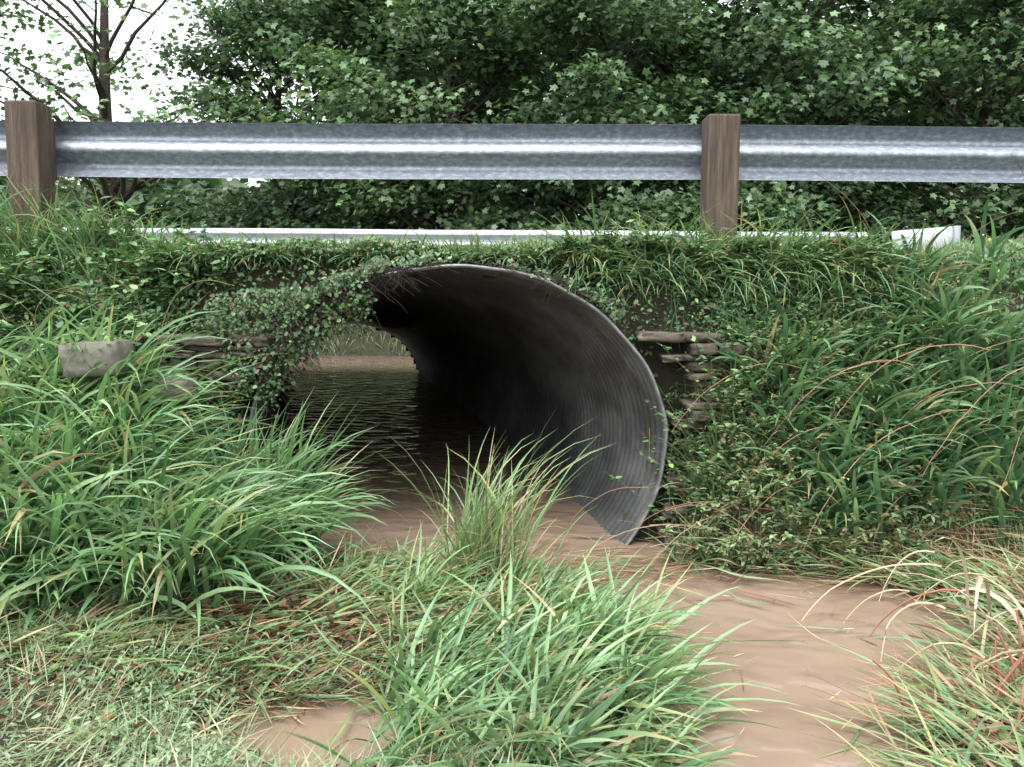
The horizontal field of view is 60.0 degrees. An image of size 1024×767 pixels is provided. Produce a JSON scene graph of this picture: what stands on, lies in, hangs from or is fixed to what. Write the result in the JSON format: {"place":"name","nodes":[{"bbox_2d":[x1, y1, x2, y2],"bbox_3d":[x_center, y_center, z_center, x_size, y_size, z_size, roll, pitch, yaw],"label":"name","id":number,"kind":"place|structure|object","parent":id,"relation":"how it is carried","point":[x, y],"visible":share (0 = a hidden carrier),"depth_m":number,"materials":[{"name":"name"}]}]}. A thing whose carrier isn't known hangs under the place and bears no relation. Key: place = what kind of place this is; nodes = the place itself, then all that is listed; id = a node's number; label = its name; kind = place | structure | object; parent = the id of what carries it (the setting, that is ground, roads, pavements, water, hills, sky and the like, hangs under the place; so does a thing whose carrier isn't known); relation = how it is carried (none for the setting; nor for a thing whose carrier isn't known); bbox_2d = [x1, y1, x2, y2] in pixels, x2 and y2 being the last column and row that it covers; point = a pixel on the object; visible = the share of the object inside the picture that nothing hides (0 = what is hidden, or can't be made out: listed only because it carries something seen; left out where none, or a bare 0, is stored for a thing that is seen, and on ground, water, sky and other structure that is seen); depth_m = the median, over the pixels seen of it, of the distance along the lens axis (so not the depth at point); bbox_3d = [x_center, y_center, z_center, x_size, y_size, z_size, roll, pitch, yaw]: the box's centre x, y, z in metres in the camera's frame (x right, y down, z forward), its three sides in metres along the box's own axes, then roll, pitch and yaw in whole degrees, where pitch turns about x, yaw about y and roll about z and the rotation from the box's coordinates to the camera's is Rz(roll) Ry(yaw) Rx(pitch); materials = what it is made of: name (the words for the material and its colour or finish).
{"place":"outdoors","nodes":[
{"label":"outdoors","id":0,"kind":"place"},
{"bbox_2d":[0,275,410,654],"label":"ribbon grass","id":1,"kind":"structure","parent":0,"point":[74,469],"depth_m":3.46,"materials":[{"name":"green plant"}]},
{"bbox_2d":[309,324,409,355],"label":"bank grass","id":2,"kind":"structure","parent":0,"point":[370,349],"depth_m":17.96,"materials":[{"name":"green plant"}]},
{"bbox_2d":[0,0,943,219],"label":"sky","id":3,"kind":"structure","parent":0,"point":[135,18],"materials":[{"name":"white"}]},
{"bbox_2d":[0,252,1023,766],"bbox_3d":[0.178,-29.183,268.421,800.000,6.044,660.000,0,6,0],"label":"ground","id":4,"kind":"structure","parent":0,"point":[662,370],"depth_m":4.70,"materials":[{"name":"soil"}]},
{"bbox_2d":[0,0,97,222],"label":"walnut tree","id":5,"kind":"object","parent":4,"relation":"on","point":[20,16],"visible":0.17,"depth_m":19.15,"materials":[{"name":"green plant"}]},
{"bbox_2d":[0,169,181,314],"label":"bank grass","id":6,"kind":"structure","parent":4,"relation":"on","point":[16,228],"depth_m":4.73,"materials":[{"name":"green plant"}]},
{"bbox_2d":[0,196,232,472],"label":"broadleaf weed","id":7,"kind":"object","parent":4,"relation":"on","point":[160,277],"visible":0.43,"depth_m":4.56,"materials":[{"name":"plant"}]},
{"bbox_2d":[24,315,212,468],"bbox_3d":[-1.737,0.242,4.206,0.844,1.123,0.626,3,6,22],"label":"wild grape vine","id":8,"kind":"object","parent":4,"relation":"on","point":[147,334],"visible":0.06,"depth_m":4.26,"materials":[{"name":"plant"}]},
{"bbox_2d":[0,198,252,443],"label":"bank grass","id":9,"kind":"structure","parent":4,"relation":"on","point":[55,287],"depth_m":4.65,"materials":[{"name":"green plant"}]},
{"bbox_2d":[58,339,199,403],"bbox_3d":[-1.732,-0.050,4.044,0.585,0.302,0.281,-2,6,-22],"label":"fallen stone block","id":10,"kind":"object","parent":4,"relation":"on","point":[117,351],"depth_m":3.90,"materials":[{"name":"grey stone"}]},
{"bbox_2d":[0,0,296,227],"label":"walnut tree","id":11,"kind":"object","parent":4,"relation":"on","point":[106,66],"visible":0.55,"depth_m":16.68,"materials":[{"name":"green plant"}]},
{"bbox_2d":[0,611,378,766],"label":"chickweed mat","id":12,"kind":"object","parent":4,"relation":"on","point":[178,749],"visible":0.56,"depth_m":2.56,"materials":[{"name":"green plant"}]},
{"bbox_2d":[2,574,489,734],"bbox_3d":[-0.926,0.858,3.177,1.772,0.227,1.268,0,6,0],"label":"straw debris","id":13,"kind":"object","parent":4,"relation":"on","point":[274,680],"visible":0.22,"depth_m":2.89,"materials":[{"name":"plant"}]},
{"bbox_2d":[161,386,369,507],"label":"ribbon grass","id":14,"kind":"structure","parent":4,"relation":"on","point":[273,460],"depth_m":4.14,"materials":[{"name":"green plant"}]},
{"bbox_2d":[110,0,438,228],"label":"maple tree","id":15,"kind":"object","parent":4,"relation":"on","point":[235,23],"visible":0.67,"depth_m":19.48,"materials":[{"name":"green plant"}]},
{"bbox_2d":[152,235,442,271],"bbox_3d":[-1.168,-0.675,4.742,1.764,0.225,0.386,0,6,0],"label":"broadleaf weed","id":16,"kind":"object","parent":4,"relation":"on","point":[296,241],"visible":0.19,"depth_m":4.63,"materials":[{"name":"plant"}]},
{"bbox_2d":[0,601,594,766],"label":"flattened grass","id":17,"kind":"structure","parent":4,"relation":"on","point":[103,763],"depth_m":2.52,"materials":[{"name":"green plant"}]},
{"bbox_2d":[0,502,717,746],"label":"flattened grass","id":18,"kind":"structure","parent":4,"relation":"on","point":[128,610],"depth_m":3.04,"materials":[{"name":"green plant"}]},
{"bbox_2d":[179,0,545,229],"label":"maple tree","id":19,"kind":"object","parent":4,"relation":"on","point":[420,75],"visible":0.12,"depth_m":21.75,"materials":[{"name":"green plant"}]},
{"bbox_2d":[226,0,602,229],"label":"maple tree","id":20,"kind":"object","parent":4,"relation":"on","point":[487,87],"visible":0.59,"depth_m":17.60,"materials":[{"name":"green plant"}]},
{"bbox_2d":[134,331,761,549],"bbox_3d":[-0.344,0.330,4.640,3.230,1.216,0.389,0,6,0],"label":"stone headwall","id":21,"kind":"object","parent":4,"relation":"on","point":[688,362],"visible":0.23,"depth_m":4.49,"materials":[{"name":"stone"}]},
{"bbox_2d":[176,235,637,437],"bbox_3d":[-0.569,-0.259,4.685,2.397,1.050,0.672,0,6,0],"label":"creeper vine","id":22,"kind":"object","parent":21,"relation":"attached to","point":[300,306],"visible":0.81,"depth_m":4.45,"materials":[{"name":"green plant"}]},
{"bbox_2d":[273,517,623,602],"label":"stream grass","id":23,"kind":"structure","parent":4,"relation":"on","point":[380,558],"depth_m":3.92,"materials":[{"name":"green plant"}]},
{"bbox_2d":[248,264,667,544],"bbox_3d":[-1.418,0.116,9.426,2.106,2.468,10.519,-1,6,-13],"label":"culvert pipe","id":24,"kind":"object","parent":4,"relation":"on","point":[515,359],"visible":0.3,"depth_m":5.86,"materials":[{"name":"metal"}]},
{"bbox_2d":[119,225,604,274],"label":"overhanging grass","id":25,"kind":"structure","parent":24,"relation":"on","point":[170,247],"depth_m":4.59,"materials":[{"name":"green plant"}]},
{"bbox_2d":[5,197,928,330],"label":"shrub undergrowth","id":26,"kind":"object","parent":4,"relation":"on","point":[519,226],"visible":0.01,"depth_m":16.78,"materials":[{"name":"green plant"}]},
{"bbox_2d":[7,226,960,249],"bbox_3d":[-8.589,-1.847,13.789,30.799,1.340,0.599,0,6,0],"label":"guardrail","id":27,"kind":"object","parent":4,"relation":"on","point":[952,231],"visible":0.23,"depth_m":13.77,"materials":[{"name":"silver metal"}]},
{"bbox_2d":[347,520,631,644],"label":"stream grass","id":28,"kind":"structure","parent":4,"relation":"on","point":[541,581],"depth_m":3.48,"materials":[{"name":"green plant"}]},
{"bbox_2d":[373,414,617,592],"bbox_3d":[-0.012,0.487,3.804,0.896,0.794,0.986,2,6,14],"label":"reed grass","id":29,"kind":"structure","parent":4,"relation":"on","point":[483,516],"depth_m":3.74,"materials":[{"name":"green plant"}]},
{"bbox_2d":[0,0,1005,235],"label":"distant trees","id":30,"kind":"object","parent":4,"relation":"on","point":[213,185],"visible":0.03,"depth_m":31.49,"materials":[{"name":"green plant"}]},
{"bbox_2d":[0,100,1023,252],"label":"guardrail","id":31,"kind":"object","parent":4,"relation":"on","point":[719,156],"visible":0.88,"depth_m":5.11,"materials":[{"name":"silver metal"}]},
{"bbox_2d":[0,237,1023,526],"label":"ground cover weeds","id":32,"kind":"object","parent":4,"relation":"on","point":[308,265],"visible":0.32,"depth_m":4.63,"materials":[{"name":"green plant"}]},
{"bbox_2d":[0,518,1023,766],"bbox_3d":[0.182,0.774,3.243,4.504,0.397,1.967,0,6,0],"label":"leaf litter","id":33,"kind":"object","parent":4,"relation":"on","point":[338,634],"visible":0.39,"depth_m":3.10,"materials":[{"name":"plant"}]},
{"bbox_2d":[0,153,1023,581],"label":"dry twigs","id":34,"kind":"object","parent":4,"relation":"on","point":[722,379],"visible":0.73,"depth_m":4.22,"materials":[{"name":"wood"}]},
{"bbox_2d":[0,222,1023,287],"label":"verge grass","id":35,"kind":"structure","parent":4,"relation":"on","point":[1014,246],"depth_m":4.88,"materials":[{"name":"green plant"}]},
{"bbox_2d":[271,541,800,766],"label":"stream grass","id":36,"kind":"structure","parent":4,"relation":"on","point":[562,716],"depth_m":2.63,"materials":[{"name":"green plant"}]},
{"bbox_2d":[414,0,796,229],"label":"maple tree","id":37,"kind":"object","parent":4,"relation":"on","point":[529,194],"visible":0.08,"depth_m":23.42,"materials":[{"name":"green plant"}]},
{"bbox_2d":[414,0,811,230],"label":"maple tree","id":38,"kind":"object","parent":4,"relation":"on","point":[616,109],"visible":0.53,"depth_m":15.96,"materials":[{"name":"green plant"}]},
{"bbox_2d":[625,208,645,230],"bbox_3d":[0.714,-0.841,4.972,0.132,0.274,0.183,5,8,39],"label":"sapling","id":39,"kind":"object","parent":4,"relation":"on","point":[635,213],"visible":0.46,"depth_m":4.94,"materials":[{"name":"plant"}]},
{"bbox_2d":[348,485,1023,757],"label":"dead canes","id":40,"kind":"object","parent":4,"relation":"on","point":[1016,664],"visible":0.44,"depth_m":3.35,"materials":[{"name":"plant"}]},
{"bbox_2d":[535,227,896,284],"bbox_3d":[1.054,-0.651,4.692,1.887,0.315,0.540,0,6,0],"label":"ivy","id":41,"kind":"object","parent":4,"relation":"on","point":[754,247],"visible":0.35,"depth_m":4.58,"materials":[{"name":"plant"}]},
{"bbox_2d":[515,195,929,318],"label":"overhanging grass","id":42,"kind":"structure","parent":4,"relation":"on","point":[613,271],"depth_m":4.59,"materials":[{"name":"green plant"}]},
{"bbox_2d":[603,298,845,550],"bbox_3d":[1.030,0.218,4.438,1.054,1.285,0.860,-1,6,-15],"label":"broadleaf weed","id":43,"kind":"object","parent":4,"relation":"on","point":[725,405],"visible":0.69,"depth_m":4.35,"materials":[{"name":"plant"}]},
{"bbox_2d":[450,364,1023,606],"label":"straw debris","id":44,"kind":"object","parent":4,"relation":"on","point":[924,534],"visible":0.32,"depth_m":4.14,"materials":[{"name":"plant"}]},
{"bbox_2d":[581,489,945,587],"bbox_3d":[1.226,0.614,4.146,1.832,0.550,0.552,0,6,0],"label":"straw debris","id":45,"kind":"object","parent":4,"relation":"on","point":[666,572],"visible":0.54,"depth_m":4.13,"materials":[{"name":"plant"}]},
{"bbox_2d":[575,0,978,245],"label":"maple tree","id":46,"kind":"object","parent":4,"relation":"on","point":[821,47],"visible":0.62,"depth_m":16.26,"materials":[{"name":"green plant"}]},
{"bbox_2d":[660,368,952,574],"bbox_3d":[1.357,0.417,4.191,1.329,0.949,0.681,0,6,0],"label":"smartweed","id":47,"kind":"object","parent":4,"relation":"on","point":[723,549],"visible":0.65,"depth_m":4.16,"materials":[{"name":"plant"}]},
{"bbox_2d":[607,215,1023,580],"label":"bank weeds","id":48,"kind":"object","parent":4,"relation":"on","point":[726,463],"visible":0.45,"depth_m":4.37,"materials":[{"name":"green plant"}]},
{"bbox_2d":[640,0,1012,241],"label":"maple tree","id":49,"kind":"object","parent":4,"relation":"on","point":[767,79],"visible":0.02,"depth_m":22.77,"materials":[{"name":"green plant"}]},
{"bbox_2d":[665,224,1000,521],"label":"yellow wildflowers","id":50,"kind":"object","parent":4,"relation":"on","point":[989,239],"visible":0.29,"depth_m":4.67,"materials":[{"name":"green plant"}]},
{"bbox_2d":[677,197,1023,560],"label":"daylily plant","id":51,"kind":"object","parent":4,"relation":"on","point":[954,314],"visible":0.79,"depth_m":4.28,"materials":[{"name":"green plant"}]},
{"bbox_2d":[700,227,1003,454],"bbox_3d":[1.642,-0.225,4.501,1.386,1.151,0.800,0,6,0],"label":"broadleaf weed","id":52,"kind":"object","parent":4,"relation":"on","point":[806,297],"visible":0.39,"depth_m":4.46,"materials":[{"name":"plant"}]},
{"bbox_2d":[701,482,1023,766],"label":"flattened grass","id":53,"kind":"structure","parent":4,"relation":"on","point":[989,700],"depth_m":2.83,"materials":[{"name":"green plant"}]},
{"bbox_2d":[770,517,1023,766],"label":"grass","id":54,"kind":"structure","parent":4,"relation":"on","point":[925,690],"depth_m":2.93,"materials":[{"name":"green plant"}]},
{"bbox_2d":[784,0,1023,249],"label":"maple tree","id":55,"kind":"object","parent":4,"relation":"on","point":[989,37],"visible":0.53,"depth_m":16.58,"materials":[{"name":"green plant"}]},
{"bbox_2d":[880,537,1023,682],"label":"dead leaf blades","id":56,"kind":"object","parent":4,"relation":"on","point":[987,591],"visible":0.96,"depth_m":3.00,"materials":[{"name":"beige plant"}]},
{"bbox_2d":[885,2,1023,236],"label":"maple tree","id":57,"kind":"object","parent":4,"relation":"on","point":[969,105],"visible":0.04,"depth_m":23.91,"materials":[{"name":"green plant"}]},
{"bbox_2d":[934,15,1023,231],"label":"maple tree","id":58,"kind":"object","parent":4,"relation":"on","point":[936,205],"visible":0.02,"depth_m":18.29,"materials":[{"name":"green plant"}]},
{"bbox_2d":[216,355,1017,766],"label":"stream water","id":59,"kind":"structure","parent":0,"point":[428,425],"depth_m":3.82,"materials":[{"name":"brown liquid"}]},
{"bbox_2d":[595,575,992,734],"bbox_3d":[1.011,0.936,3.304,1.598,0.083,1.586,0,6,0],"label":"straw debris","id":60,"kind":"object","parent":59,"relation":"on","point":[808,667],"visible":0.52,"depth_m":3.39,"materials":[{"name":"beige plant"}]}
]}

